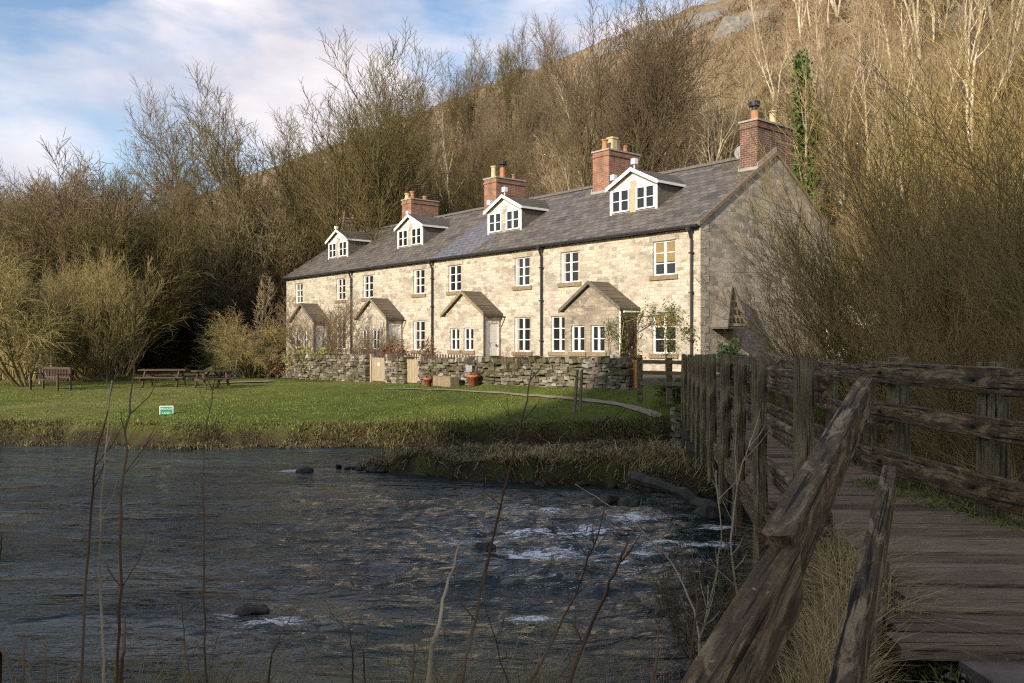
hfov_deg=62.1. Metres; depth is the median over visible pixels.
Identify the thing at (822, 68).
bare tree
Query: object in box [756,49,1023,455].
bare thicket
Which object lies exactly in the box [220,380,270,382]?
path
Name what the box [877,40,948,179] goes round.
bare tree
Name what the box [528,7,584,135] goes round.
bare tree
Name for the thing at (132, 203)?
bare tree
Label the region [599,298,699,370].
climbing plant
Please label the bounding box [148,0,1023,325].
hillside
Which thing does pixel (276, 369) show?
garden shrub
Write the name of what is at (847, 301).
bare thicket
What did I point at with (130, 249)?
bush
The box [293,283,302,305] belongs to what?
window
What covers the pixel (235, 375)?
gate pillar
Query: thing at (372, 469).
river stone
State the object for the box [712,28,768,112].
bare tree
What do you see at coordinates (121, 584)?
dead stalk
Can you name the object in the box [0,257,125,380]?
bare tree
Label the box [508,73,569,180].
bare tree
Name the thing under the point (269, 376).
gate pillar
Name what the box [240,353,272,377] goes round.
garden shrub
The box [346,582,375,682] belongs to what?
dead stalk
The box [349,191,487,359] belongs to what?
cottage
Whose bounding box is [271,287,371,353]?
bare shrub
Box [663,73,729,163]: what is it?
bare tree
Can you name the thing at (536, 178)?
bare tree
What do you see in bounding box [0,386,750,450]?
bank grass
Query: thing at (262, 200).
bare tree
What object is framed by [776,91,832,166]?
bare tree
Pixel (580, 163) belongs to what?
bare tree
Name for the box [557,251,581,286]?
window
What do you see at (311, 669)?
dead stalk
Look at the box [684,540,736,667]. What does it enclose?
dead stalk
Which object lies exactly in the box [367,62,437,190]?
bare tree
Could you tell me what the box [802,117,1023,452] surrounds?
bare thicket
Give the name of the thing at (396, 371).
garden wall
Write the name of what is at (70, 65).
sky
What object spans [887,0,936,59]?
bare tree
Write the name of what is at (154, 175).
bare tree
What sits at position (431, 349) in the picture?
garden shrub
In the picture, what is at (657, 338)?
window
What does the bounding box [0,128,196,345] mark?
bush
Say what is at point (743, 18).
outcrop
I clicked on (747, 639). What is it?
footbridge
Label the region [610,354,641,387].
garden gate
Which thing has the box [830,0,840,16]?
bare tree
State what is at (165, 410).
sign
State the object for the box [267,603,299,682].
dead stalk
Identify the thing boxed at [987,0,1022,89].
bare tree
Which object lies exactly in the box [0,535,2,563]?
dead stalk
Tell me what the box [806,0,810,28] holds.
bare tree
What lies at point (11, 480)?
bare bush
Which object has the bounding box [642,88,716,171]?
bare tree
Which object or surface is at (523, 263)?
window
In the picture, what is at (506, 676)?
dead stalk
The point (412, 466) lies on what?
ground
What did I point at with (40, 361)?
stake
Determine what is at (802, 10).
bare tree
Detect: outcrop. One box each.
[711,15,740,41]
[740,8,779,32]
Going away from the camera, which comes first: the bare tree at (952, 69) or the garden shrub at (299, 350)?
the garden shrub at (299, 350)
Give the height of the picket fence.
0.780 m
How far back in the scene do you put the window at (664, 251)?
31.01 m
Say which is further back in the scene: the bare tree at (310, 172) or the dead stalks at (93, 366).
the bare tree at (310, 172)
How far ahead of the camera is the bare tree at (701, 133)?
59.23 m
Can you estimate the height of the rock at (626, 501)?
0.231 m
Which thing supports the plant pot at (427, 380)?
on the lawn at (136, 435)
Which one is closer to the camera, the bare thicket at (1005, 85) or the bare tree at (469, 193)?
the bare thicket at (1005, 85)
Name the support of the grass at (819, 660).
on the ground at (412, 466)
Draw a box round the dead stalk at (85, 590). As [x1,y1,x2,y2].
[78,372,124,682]
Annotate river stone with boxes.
[365,466,379,472]
[534,480,547,486]
[573,481,590,486]
[607,484,617,488]
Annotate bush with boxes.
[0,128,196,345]
[0,161,161,276]
[0,183,84,262]
[0,184,222,370]
[0,191,170,331]
[0,207,110,351]
[0,227,81,333]
[0,441,14,500]
[135,235,225,367]
[137,219,244,366]
[151,215,278,354]
[155,181,315,363]
[171,194,348,355]
[183,302,296,377]
[206,197,328,351]
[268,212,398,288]
[633,525,752,662]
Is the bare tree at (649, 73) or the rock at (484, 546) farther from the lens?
the bare tree at (649, 73)
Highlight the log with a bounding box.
[628,472,730,519]
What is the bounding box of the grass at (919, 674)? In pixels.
[880,660,966,682]
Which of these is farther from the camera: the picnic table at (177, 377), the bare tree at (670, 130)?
the bare tree at (670, 130)
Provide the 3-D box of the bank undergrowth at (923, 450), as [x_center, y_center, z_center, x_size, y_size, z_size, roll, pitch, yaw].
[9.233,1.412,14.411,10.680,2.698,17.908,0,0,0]
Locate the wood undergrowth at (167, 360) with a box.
[0,267,285,375]
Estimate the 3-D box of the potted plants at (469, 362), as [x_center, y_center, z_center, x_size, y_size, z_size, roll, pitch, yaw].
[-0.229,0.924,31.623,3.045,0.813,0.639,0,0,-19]
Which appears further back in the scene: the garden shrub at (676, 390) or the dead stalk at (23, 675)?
the garden shrub at (676, 390)
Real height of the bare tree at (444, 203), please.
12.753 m
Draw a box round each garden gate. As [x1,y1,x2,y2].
[370,354,388,381]
[404,355,422,382]
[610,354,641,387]
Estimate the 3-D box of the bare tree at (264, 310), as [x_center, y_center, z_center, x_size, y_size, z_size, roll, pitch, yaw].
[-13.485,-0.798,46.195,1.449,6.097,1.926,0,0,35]
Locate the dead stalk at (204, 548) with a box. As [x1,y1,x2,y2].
[184,338,233,682]
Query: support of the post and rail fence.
attached to the footbridge
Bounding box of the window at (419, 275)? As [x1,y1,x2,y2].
[411,269,425,297]
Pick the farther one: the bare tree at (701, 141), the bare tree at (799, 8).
the bare tree at (799, 8)
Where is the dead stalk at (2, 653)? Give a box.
[0,649,12,682]
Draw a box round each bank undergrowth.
[764,154,1021,409]
[779,347,1023,519]
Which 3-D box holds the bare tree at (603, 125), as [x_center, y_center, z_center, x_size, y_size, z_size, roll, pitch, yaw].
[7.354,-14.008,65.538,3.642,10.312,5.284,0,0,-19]
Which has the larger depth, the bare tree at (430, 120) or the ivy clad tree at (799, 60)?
the bare tree at (430, 120)
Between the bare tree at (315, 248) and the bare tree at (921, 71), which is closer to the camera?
the bare tree at (921, 71)
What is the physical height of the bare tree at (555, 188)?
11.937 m
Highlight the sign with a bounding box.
[159,406,172,414]
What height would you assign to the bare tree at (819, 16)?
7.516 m
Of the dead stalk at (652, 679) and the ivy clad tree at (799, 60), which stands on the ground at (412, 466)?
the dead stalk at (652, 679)
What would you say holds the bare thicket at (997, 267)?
on the ground at (412, 466)
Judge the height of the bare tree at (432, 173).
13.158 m
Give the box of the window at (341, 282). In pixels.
[334,278,345,302]
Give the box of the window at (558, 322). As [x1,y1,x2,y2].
[548,316,564,355]
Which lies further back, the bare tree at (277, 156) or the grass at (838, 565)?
the bare tree at (277, 156)
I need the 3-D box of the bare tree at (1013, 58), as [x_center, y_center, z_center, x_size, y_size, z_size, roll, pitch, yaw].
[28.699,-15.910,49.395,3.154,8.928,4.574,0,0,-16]
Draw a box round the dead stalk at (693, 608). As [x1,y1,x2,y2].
[575,484,698,637]
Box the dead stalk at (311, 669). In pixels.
[298,625,316,682]
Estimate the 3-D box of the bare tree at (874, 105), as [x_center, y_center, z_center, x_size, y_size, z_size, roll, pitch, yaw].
[21.087,-10.917,47.718,4.324,9.208,6.664,0,0,19]
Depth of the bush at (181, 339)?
64.28 m
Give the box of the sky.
[0,0,706,215]
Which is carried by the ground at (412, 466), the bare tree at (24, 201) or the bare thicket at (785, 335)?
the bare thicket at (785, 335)
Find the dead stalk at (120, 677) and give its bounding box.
[118,612,126,682]
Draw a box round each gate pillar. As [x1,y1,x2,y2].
[232,356,237,376]
[265,354,272,377]
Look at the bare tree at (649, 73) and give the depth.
54.76 m
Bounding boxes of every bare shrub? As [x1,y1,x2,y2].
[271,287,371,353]
[323,327,375,353]
[359,323,410,356]
[497,343,535,378]
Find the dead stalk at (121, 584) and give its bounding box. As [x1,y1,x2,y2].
[105,289,159,682]
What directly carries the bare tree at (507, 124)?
on the hillside
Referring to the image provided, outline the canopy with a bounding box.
[710,287,750,328]
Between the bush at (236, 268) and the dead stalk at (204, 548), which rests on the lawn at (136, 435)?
the bush at (236, 268)
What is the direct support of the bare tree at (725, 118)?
on the hillside
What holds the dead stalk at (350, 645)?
on the ground at (412, 466)
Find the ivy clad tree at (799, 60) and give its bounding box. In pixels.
[779,6,854,219]
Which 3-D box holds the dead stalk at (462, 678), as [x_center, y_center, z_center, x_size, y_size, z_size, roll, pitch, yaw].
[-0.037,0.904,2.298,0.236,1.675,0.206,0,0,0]
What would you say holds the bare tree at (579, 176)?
on the hillside
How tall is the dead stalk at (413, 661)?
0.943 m
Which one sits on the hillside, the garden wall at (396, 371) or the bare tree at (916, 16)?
the bare tree at (916, 16)
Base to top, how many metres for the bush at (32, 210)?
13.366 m
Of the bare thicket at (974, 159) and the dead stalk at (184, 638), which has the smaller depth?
the dead stalk at (184, 638)
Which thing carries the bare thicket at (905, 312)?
on the ground at (412, 466)
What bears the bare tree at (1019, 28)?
on the hillside
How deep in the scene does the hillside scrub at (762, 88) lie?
71.44 m
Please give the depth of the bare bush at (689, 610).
6.97 m
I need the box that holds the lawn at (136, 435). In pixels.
[0,366,680,446]
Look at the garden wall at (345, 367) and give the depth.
39.64 m
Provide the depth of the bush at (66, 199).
55.88 m
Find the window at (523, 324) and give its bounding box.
[511,317,532,355]
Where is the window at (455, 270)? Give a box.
[446,265,460,294]
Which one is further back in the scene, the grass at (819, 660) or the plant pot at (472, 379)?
the plant pot at (472, 379)
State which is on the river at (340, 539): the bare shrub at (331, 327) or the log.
the log
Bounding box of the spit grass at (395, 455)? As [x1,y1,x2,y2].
[356,439,877,493]
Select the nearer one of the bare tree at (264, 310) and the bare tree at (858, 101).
the bare tree at (264, 310)
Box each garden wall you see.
[280,353,374,381]
[384,356,413,383]
[417,356,636,389]
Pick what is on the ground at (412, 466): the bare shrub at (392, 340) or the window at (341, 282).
the bare shrub at (392, 340)
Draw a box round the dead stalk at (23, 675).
[21,640,26,682]
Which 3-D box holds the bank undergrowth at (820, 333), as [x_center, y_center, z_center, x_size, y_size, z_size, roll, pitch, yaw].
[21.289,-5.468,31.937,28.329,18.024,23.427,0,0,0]
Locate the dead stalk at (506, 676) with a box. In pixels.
[484,601,508,682]
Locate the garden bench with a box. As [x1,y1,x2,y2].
[28,367,71,390]
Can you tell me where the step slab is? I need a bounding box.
[959,661,1023,682]
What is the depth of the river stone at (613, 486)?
15.61 m
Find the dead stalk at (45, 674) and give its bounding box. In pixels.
[43,645,46,682]
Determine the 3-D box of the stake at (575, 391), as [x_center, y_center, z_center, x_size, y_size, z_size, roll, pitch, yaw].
[1.775,1.427,23.700,0.179,1.299,0.087,0,0,0]
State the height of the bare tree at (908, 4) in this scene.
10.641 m
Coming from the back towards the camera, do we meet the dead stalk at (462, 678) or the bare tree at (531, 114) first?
the bare tree at (531, 114)
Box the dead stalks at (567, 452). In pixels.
[430,432,886,493]
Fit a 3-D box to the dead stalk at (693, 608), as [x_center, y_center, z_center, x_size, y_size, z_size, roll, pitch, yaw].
[0.471,1.163,3.201,0.482,1.282,0.199,0,0,0]
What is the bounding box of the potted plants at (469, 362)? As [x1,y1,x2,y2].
[465,355,542,375]
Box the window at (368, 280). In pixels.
[361,275,373,300]
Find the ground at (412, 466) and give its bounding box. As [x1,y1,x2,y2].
[66,354,1023,682]
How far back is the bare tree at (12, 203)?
49.78 m
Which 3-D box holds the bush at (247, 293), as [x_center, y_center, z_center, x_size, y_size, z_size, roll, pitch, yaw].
[-20.474,-4.254,61.927,13.968,13.366,13.096,0,0,-4]
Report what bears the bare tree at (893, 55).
on the hillside
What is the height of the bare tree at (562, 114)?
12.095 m
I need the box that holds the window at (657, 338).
[649,312,678,358]
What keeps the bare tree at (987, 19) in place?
on the hillside
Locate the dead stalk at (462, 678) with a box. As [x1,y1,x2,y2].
[456,367,540,682]
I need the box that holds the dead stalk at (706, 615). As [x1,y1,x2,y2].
[683,466,741,653]
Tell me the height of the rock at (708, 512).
0.304 m
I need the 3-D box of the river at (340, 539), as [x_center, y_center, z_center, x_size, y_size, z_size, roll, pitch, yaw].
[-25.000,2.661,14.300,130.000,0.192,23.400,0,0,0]
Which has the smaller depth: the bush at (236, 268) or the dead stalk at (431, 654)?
the dead stalk at (431, 654)
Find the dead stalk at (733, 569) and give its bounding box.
[708,409,769,592]
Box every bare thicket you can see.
[690,184,1020,446]
[720,17,1023,447]
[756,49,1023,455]
[762,185,1023,467]
[773,24,1023,350]
[773,211,958,401]
[789,1,1023,247]
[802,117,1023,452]
[816,55,1023,418]
[831,0,1023,410]
[839,268,1023,481]
[887,0,1023,279]
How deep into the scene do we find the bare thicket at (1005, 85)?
15.24 m
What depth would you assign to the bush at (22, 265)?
46.52 m
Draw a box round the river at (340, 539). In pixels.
[0,442,884,682]
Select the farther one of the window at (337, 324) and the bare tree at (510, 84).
the bare tree at (510, 84)
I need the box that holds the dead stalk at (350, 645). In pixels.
[324,598,353,682]
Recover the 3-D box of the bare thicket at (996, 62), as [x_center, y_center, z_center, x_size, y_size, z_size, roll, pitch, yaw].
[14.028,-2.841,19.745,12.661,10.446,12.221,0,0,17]
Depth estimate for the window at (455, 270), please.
40.98 m
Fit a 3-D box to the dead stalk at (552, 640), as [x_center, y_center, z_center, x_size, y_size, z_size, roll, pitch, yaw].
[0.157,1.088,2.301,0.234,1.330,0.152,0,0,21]
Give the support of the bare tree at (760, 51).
on the hillside
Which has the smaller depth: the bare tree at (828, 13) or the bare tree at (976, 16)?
the bare tree at (976, 16)
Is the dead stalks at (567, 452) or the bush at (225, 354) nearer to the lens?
the dead stalks at (567, 452)
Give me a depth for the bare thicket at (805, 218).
17.73 m
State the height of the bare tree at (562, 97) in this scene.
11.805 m
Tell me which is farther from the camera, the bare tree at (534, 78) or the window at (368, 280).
the bare tree at (534, 78)
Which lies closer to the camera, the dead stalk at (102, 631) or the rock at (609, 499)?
the dead stalk at (102, 631)
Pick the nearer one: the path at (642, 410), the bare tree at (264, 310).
the path at (642, 410)
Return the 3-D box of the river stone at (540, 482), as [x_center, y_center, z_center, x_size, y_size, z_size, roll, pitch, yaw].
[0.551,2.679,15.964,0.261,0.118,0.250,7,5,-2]
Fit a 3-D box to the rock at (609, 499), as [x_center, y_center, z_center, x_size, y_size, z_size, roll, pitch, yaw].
[1.540,2.681,14.247,0.460,0.271,0.500,0,0,43]
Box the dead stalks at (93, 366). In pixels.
[0,344,116,380]
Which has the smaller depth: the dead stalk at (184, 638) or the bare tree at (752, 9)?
the dead stalk at (184, 638)
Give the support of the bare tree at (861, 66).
on the hillside
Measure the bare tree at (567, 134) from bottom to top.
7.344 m
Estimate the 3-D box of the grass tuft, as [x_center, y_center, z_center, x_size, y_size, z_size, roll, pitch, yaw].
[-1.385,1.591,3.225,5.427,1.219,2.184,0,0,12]
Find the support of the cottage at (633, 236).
on the ground at (412, 466)
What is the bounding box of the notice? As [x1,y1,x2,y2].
[466,365,471,385]
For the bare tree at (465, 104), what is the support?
on the hillside
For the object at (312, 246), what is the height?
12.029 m
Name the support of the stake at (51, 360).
on the lawn at (136, 435)
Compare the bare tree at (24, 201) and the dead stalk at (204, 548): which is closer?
the dead stalk at (204, 548)
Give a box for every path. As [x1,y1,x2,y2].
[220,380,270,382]
[388,388,662,416]
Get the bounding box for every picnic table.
[134,369,193,387]
[186,370,237,389]
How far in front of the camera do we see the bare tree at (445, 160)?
72.75 m
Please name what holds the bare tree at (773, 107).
on the hillside
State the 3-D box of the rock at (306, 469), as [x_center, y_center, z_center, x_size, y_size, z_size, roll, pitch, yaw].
[-4.306,2.689,17.608,0.400,0.218,0.250,0,0,0]
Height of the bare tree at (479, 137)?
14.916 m
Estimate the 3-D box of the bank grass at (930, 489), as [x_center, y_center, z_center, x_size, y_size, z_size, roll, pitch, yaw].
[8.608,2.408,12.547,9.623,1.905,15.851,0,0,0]
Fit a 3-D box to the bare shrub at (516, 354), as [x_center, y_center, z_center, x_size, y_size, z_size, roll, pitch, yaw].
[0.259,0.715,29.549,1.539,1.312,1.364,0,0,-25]
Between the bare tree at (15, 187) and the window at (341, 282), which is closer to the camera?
the window at (341, 282)
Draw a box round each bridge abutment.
[669,405,686,445]
[679,428,699,460]
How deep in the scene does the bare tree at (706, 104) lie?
66.91 m
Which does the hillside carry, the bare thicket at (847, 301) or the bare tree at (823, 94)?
the bare tree at (823, 94)
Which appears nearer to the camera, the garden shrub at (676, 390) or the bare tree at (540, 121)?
the garden shrub at (676, 390)
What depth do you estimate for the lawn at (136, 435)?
24.66 m
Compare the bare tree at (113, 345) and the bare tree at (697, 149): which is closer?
the bare tree at (113, 345)
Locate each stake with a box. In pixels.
[39,353,41,383]
[50,354,52,383]
[573,369,578,411]
[578,369,582,411]
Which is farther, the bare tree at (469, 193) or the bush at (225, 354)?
the bare tree at (469, 193)
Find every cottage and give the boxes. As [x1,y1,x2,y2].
[282,211,398,353]
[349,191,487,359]
[430,161,604,357]
[540,100,841,373]
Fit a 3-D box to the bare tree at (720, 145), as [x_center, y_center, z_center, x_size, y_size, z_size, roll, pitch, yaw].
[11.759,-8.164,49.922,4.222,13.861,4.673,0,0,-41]
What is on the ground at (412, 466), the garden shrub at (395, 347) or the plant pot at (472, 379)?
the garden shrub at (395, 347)
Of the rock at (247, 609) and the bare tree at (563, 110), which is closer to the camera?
the rock at (247, 609)
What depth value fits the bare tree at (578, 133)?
77.35 m
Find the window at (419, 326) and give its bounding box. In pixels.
[411,321,425,353]
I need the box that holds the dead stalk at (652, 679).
[644,614,658,682]
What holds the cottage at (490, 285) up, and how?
on the ground at (412, 466)
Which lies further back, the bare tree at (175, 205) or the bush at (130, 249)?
the bare tree at (175, 205)
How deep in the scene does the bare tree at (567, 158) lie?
69.11 m
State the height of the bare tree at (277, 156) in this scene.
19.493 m
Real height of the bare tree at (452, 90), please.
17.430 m
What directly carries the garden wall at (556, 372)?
on the lawn at (136, 435)
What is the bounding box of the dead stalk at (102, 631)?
[98,380,118,682]
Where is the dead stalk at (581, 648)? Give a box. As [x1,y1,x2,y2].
[566,523,639,682]
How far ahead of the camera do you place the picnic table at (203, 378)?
35.02 m
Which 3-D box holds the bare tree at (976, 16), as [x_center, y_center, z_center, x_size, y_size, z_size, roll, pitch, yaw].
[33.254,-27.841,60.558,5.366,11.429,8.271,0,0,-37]
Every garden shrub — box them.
[210,347,225,375]
[227,349,251,374]
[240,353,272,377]
[261,350,286,377]
[280,346,309,372]
[300,346,327,371]
[375,339,415,356]
[417,335,441,356]
[653,377,680,400]
[715,337,752,375]
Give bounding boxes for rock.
[233,603,269,615]
[295,466,313,472]
[474,541,495,551]
[497,477,511,481]
[592,494,618,505]
[617,497,639,506]
[694,505,722,519]
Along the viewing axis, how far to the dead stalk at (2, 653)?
2.28 m
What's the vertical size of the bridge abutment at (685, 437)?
1.730 m
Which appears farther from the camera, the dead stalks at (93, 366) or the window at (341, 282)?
the window at (341, 282)
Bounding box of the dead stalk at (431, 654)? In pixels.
[426,545,459,682]
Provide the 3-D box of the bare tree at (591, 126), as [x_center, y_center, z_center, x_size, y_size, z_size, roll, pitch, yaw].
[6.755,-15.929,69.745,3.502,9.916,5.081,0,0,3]
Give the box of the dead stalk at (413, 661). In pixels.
[411,613,424,682]
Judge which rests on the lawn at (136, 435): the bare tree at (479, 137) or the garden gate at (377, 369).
the garden gate at (377, 369)
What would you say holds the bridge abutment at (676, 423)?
in the river at (340, 539)
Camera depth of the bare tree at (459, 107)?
97.84 m
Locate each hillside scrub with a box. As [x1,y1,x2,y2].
[435,0,1023,310]
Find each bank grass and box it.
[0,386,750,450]
[817,437,1023,519]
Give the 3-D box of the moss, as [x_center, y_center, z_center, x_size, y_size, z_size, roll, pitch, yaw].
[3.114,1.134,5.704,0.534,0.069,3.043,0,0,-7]
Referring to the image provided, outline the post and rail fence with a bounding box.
[637,357,680,404]
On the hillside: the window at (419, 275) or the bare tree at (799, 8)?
the bare tree at (799, 8)
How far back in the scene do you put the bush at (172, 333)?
64.79 m
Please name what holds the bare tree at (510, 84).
on the hillside
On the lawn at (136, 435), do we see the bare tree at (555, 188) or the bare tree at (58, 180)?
the bare tree at (58, 180)
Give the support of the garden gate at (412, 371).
on the lawn at (136, 435)
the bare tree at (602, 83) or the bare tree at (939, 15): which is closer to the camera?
the bare tree at (939, 15)
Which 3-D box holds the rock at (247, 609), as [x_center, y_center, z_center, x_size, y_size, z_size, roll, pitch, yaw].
[-2.589,2.698,8.455,0.348,0.162,0.289,0,0,-16]
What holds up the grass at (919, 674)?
on the ground at (412, 466)
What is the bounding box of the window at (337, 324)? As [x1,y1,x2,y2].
[335,324,345,351]
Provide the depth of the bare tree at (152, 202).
50.72 m
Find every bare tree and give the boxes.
[0,166,149,228]
[0,171,52,211]
[0,179,44,256]
[0,184,139,319]
[0,230,100,386]
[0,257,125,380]
[1,240,180,381]
[34,144,195,302]
[34,156,96,212]
[54,159,213,343]
[81,155,206,373]
[108,75,273,236]
[111,86,271,363]
[129,157,296,330]
[147,135,330,269]
[154,16,539,298]
[233,210,335,343]
[252,274,277,375]
[279,140,348,219]
[363,115,431,189]
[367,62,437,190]
[391,115,474,212]
[398,62,477,196]
[400,177,481,214]
[401,145,479,212]
[413,110,484,201]
[418,146,447,206]
[422,48,509,185]
[428,76,477,210]
[433,114,513,202]
[444,159,548,212]
[445,40,495,187]
[449,151,534,211]
[452,95,521,209]
[452,110,532,197]
[464,50,539,171]
[466,11,545,155]
[473,62,551,179]
[473,154,535,206]
[494,110,600,197]
[499,24,571,150]
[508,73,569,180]
[526,0,749,192]
[526,14,596,164]
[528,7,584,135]
[528,129,592,193]
[538,78,623,186]
[544,38,598,144]
[544,83,609,144]
[547,131,592,188]
[557,108,593,159]
[564,107,612,160]
[565,54,634,123]
[565,143,595,186]
[572,167,590,187]
[574,137,669,185]
[575,102,614,148]
[585,103,628,145]
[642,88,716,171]
[650,114,695,171]
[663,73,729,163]
[680,52,728,145]
[681,112,714,165]
[684,101,710,164]
[685,121,712,163]
[687,61,726,159]
[690,46,766,159]
[692,84,748,163]
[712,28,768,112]
[739,10,805,100]
[743,0,766,50]
[760,84,785,125]
[761,0,888,211]
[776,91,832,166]
[792,0,808,25]
[797,0,801,36]
[805,29,896,162]
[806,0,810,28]
[806,0,828,56]
[806,55,843,158]
[825,0,898,157]
[826,0,830,27]
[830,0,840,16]
[836,0,902,189]
[851,0,949,195]
[851,61,927,206]
[867,0,899,71]
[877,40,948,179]
[884,0,1007,156]
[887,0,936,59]
[890,0,923,21]
[902,0,920,56]
[919,0,944,44]
[934,0,948,34]
[941,0,1013,146]
[943,0,984,70]
[949,0,955,10]
[964,0,1023,134]
[968,0,981,26]
[983,0,997,27]
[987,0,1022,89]
[1001,2,1023,55]
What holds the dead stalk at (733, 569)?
on the ground at (412, 466)
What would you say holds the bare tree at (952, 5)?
on the hillside
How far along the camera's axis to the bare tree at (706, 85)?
69.81 m
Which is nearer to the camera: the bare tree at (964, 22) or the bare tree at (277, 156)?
the bare tree at (964, 22)
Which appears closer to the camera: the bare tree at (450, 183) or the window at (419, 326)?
the window at (419, 326)
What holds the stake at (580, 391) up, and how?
on the lawn at (136, 435)
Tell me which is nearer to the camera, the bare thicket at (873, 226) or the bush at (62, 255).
the bare thicket at (873, 226)
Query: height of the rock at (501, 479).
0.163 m
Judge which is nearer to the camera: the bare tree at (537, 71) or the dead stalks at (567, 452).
the dead stalks at (567, 452)
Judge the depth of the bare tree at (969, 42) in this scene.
46.84 m
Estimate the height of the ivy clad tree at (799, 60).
14.888 m
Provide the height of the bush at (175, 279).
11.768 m
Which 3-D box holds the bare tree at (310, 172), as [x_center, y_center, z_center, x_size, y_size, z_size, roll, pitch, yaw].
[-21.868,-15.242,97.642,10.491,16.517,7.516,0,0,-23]
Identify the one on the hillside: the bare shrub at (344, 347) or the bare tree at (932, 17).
the bare tree at (932, 17)
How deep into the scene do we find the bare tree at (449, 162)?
76.04 m
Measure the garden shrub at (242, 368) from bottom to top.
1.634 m
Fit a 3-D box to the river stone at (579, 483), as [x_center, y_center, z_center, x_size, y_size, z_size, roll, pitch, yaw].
[1.287,2.676,15.853,0.377,0.126,0.338,-7,-16,14]
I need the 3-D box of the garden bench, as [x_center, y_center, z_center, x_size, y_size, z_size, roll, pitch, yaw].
[-18.751,1.514,34.502,1.850,0.950,0.645,0,0,28]
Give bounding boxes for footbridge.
[680,354,1023,682]
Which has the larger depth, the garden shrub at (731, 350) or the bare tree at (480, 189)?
the bare tree at (480, 189)
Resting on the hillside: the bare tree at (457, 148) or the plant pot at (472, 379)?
the bare tree at (457, 148)
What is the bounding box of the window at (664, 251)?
[649,239,677,280]
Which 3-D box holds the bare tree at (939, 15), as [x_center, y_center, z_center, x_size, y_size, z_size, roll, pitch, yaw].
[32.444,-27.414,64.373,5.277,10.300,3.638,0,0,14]
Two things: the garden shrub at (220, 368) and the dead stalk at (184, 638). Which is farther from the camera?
the garden shrub at (220, 368)
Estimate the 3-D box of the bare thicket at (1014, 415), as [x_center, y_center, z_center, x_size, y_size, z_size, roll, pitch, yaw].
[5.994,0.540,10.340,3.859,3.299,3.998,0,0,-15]
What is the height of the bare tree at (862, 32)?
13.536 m
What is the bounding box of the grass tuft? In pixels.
[0,596,686,682]
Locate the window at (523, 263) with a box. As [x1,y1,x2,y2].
[512,257,531,290]
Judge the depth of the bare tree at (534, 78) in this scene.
100.98 m
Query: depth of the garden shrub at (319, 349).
41.67 m
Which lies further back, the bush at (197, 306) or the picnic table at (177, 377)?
the bush at (197, 306)
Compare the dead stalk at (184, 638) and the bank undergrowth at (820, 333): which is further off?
the bank undergrowth at (820, 333)
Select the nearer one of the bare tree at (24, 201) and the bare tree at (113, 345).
the bare tree at (113, 345)
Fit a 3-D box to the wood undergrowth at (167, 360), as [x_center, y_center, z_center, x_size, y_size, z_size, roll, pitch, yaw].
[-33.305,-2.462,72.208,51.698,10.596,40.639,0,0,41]
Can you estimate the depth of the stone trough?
31.29 m
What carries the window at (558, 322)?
in the cottage at (633, 236)
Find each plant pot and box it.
[423,373,433,385]
[466,369,479,385]
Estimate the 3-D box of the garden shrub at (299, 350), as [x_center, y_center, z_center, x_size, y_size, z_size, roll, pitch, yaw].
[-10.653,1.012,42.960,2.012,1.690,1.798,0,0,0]
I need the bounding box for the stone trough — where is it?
[433,376,458,386]
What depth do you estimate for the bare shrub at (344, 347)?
43.08 m
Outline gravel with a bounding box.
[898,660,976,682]
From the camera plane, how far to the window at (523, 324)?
37.11 m
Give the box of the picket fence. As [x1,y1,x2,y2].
[350,350,509,359]
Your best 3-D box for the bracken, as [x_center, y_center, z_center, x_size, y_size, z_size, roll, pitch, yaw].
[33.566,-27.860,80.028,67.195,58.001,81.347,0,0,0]
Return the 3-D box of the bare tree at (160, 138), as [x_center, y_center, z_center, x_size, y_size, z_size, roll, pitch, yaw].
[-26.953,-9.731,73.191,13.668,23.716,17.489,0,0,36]
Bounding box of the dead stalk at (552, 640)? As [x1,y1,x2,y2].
[528,505,605,682]
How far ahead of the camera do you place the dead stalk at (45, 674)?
2.53 m
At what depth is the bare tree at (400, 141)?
96.20 m
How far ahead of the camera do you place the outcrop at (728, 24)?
96.59 m
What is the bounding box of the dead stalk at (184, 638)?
[180,579,209,682]
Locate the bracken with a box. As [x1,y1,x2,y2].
[519,0,1023,303]
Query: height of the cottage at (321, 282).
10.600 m
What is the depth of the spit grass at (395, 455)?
16.55 m
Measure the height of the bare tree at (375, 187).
25.014 m
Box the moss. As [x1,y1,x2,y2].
[846,477,1023,532]
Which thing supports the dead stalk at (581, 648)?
on the ground at (412, 466)
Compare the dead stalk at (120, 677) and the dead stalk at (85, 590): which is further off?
the dead stalk at (85, 590)
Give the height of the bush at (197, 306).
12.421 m
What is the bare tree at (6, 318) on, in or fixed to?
on the lawn at (136, 435)
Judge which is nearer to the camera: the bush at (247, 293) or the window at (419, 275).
the window at (419, 275)
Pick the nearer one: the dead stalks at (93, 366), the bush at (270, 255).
the dead stalks at (93, 366)
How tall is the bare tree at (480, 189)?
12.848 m
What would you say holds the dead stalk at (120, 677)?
on the ground at (412, 466)
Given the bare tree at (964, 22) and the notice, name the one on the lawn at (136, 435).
the notice

